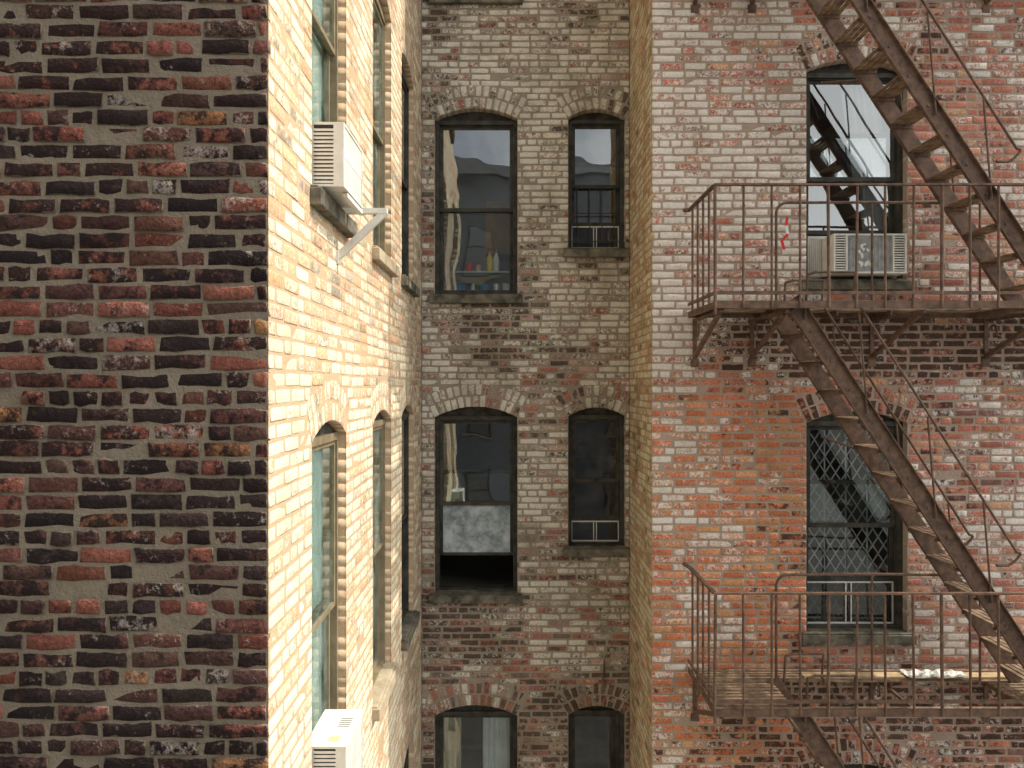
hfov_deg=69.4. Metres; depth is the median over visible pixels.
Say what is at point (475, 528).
bedroom window
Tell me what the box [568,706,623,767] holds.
window
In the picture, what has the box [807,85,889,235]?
window pane
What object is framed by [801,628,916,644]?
window sill
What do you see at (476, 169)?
window pane
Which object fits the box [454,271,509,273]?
kitchen shelf
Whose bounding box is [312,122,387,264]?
window air conditioner
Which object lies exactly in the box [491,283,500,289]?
cooking pot
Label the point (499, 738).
window
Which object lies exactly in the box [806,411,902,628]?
window
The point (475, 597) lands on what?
bedroom window sill
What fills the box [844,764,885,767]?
window
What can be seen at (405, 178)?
side window
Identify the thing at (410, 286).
side window sill
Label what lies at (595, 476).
window
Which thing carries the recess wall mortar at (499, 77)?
on the ground
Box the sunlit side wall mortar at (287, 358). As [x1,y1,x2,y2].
[268,0,420,767]
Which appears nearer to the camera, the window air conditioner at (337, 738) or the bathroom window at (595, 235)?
the window air conditioner at (337, 738)
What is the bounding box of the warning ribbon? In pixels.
[780,217,788,249]
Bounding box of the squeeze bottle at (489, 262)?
[487,250,492,270]
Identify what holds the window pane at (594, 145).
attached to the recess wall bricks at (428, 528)
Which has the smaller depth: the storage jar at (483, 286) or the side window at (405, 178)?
the side window at (405, 178)
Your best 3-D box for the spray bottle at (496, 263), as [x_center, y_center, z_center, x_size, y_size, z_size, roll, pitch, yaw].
[-0.170,-1.323,7.962,0.066,0.235,0.066,0,0,0]
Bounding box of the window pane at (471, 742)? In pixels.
[461,718,482,767]
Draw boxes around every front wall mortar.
[0,0,267,767]
[652,0,1023,767]
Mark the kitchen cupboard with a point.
(498, 231)
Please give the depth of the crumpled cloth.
6.21 m
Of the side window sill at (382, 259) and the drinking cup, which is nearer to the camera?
the side window sill at (382, 259)
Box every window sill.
[310,185,356,237]
[372,246,398,276]
[372,661,398,720]
[401,274,419,296]
[401,610,419,650]
[429,0,522,4]
[429,294,522,303]
[429,590,522,603]
[563,248,630,257]
[563,545,630,556]
[801,279,916,289]
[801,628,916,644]
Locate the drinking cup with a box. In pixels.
[465,263,472,270]
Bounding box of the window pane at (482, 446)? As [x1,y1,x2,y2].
[440,424,512,584]
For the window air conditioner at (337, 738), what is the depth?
3.64 m
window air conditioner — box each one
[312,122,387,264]
[312,709,362,767]
[807,234,906,277]
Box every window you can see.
[312,0,337,121]
[312,422,338,730]
[373,0,385,251]
[373,412,385,684]
[402,66,408,276]
[402,408,408,621]
[404,746,408,767]
[435,112,516,293]
[435,407,516,590]
[435,705,516,767]
[568,113,623,247]
[568,407,623,544]
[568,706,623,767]
[806,64,902,278]
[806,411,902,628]
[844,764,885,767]
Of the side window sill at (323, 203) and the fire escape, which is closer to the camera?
the side window sill at (323, 203)
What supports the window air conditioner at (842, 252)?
attached to the window at (864, 135)
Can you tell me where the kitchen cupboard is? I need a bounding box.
[486,201,509,259]
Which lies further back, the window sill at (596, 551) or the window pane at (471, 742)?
the window pane at (471, 742)
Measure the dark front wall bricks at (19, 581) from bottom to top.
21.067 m
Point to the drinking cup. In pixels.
(469, 266)
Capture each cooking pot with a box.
[468,283,477,289]
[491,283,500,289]
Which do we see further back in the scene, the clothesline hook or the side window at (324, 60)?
the clothesline hook
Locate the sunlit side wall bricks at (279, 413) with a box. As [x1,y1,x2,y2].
[269,0,421,767]
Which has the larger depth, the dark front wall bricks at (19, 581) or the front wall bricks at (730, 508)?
the front wall bricks at (730, 508)
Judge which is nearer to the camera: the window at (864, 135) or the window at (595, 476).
the window at (864, 135)
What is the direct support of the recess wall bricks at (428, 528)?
on the ground
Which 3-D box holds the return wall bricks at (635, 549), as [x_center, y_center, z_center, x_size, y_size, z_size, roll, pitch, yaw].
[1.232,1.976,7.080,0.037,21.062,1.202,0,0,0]
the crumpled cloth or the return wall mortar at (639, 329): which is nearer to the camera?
the crumpled cloth
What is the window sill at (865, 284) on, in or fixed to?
attached to the front wall bricks at (730, 508)
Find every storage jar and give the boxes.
[456,283,465,289]
[479,283,488,289]
[502,283,509,289]
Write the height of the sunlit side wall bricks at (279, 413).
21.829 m
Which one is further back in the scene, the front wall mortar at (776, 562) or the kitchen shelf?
the kitchen shelf
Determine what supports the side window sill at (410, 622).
attached to the sunlit side wall bricks at (279, 413)
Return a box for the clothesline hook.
[602,659,606,685]
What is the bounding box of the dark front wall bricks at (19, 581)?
[0,0,270,767]
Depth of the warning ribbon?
6.14 m
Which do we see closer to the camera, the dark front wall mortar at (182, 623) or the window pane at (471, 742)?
the dark front wall mortar at (182, 623)
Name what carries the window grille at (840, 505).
attached to the window at (842, 611)
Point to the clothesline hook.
(604, 673)
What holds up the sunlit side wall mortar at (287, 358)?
on the ground
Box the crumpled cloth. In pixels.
[900,669,968,677]
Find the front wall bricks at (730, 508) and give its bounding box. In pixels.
[652,0,1023,767]
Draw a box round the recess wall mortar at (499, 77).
[422,0,628,767]
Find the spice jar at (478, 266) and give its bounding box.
[476,263,480,270]
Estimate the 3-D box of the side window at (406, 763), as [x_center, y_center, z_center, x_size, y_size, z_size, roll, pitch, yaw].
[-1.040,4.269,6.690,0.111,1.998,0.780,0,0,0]
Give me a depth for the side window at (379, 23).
5.73 m
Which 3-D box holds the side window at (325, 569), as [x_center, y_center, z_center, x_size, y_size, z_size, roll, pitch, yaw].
[-1.040,1.169,3.840,0.111,1.998,0.740,0,0,0]
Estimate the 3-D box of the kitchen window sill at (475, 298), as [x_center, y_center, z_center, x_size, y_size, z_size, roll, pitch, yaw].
[-0.374,-0.883,7.718,0.969,0.097,0.185,0,0,0]
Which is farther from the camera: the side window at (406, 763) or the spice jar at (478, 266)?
the spice jar at (478, 266)
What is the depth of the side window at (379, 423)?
5.73 m
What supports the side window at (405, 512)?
attached to the sunlit side wall mortar at (287, 358)
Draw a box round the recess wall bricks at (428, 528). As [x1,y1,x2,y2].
[421,0,629,767]
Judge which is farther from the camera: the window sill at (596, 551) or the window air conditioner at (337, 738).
the window sill at (596, 551)
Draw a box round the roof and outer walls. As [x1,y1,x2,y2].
[421,0,629,767]
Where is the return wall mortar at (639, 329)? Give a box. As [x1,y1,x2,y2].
[630,0,651,767]
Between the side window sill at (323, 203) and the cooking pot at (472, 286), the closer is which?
the side window sill at (323, 203)
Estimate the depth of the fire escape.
5.70 m
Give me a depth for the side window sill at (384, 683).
5.32 m
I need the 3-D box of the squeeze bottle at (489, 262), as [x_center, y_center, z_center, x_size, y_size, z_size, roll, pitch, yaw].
[-0.240,-1.323,7.942,0.066,0.235,0.066,0,0,0]
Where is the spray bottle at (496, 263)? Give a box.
[493,250,498,270]
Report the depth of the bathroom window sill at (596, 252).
7.62 m
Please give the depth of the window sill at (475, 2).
7.63 m
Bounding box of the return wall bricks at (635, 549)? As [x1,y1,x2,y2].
[629,0,654,767]
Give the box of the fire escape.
[682,0,1023,767]
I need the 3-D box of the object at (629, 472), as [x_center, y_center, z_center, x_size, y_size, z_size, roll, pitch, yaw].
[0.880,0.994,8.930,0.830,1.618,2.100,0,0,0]
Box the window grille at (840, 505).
[808,430,889,572]
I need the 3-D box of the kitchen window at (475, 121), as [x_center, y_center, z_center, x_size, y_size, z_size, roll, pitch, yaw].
[-0.374,-1.907,7.821,0.879,1.951,0.118,0,0,0]
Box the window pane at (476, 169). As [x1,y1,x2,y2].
[444,131,509,289]

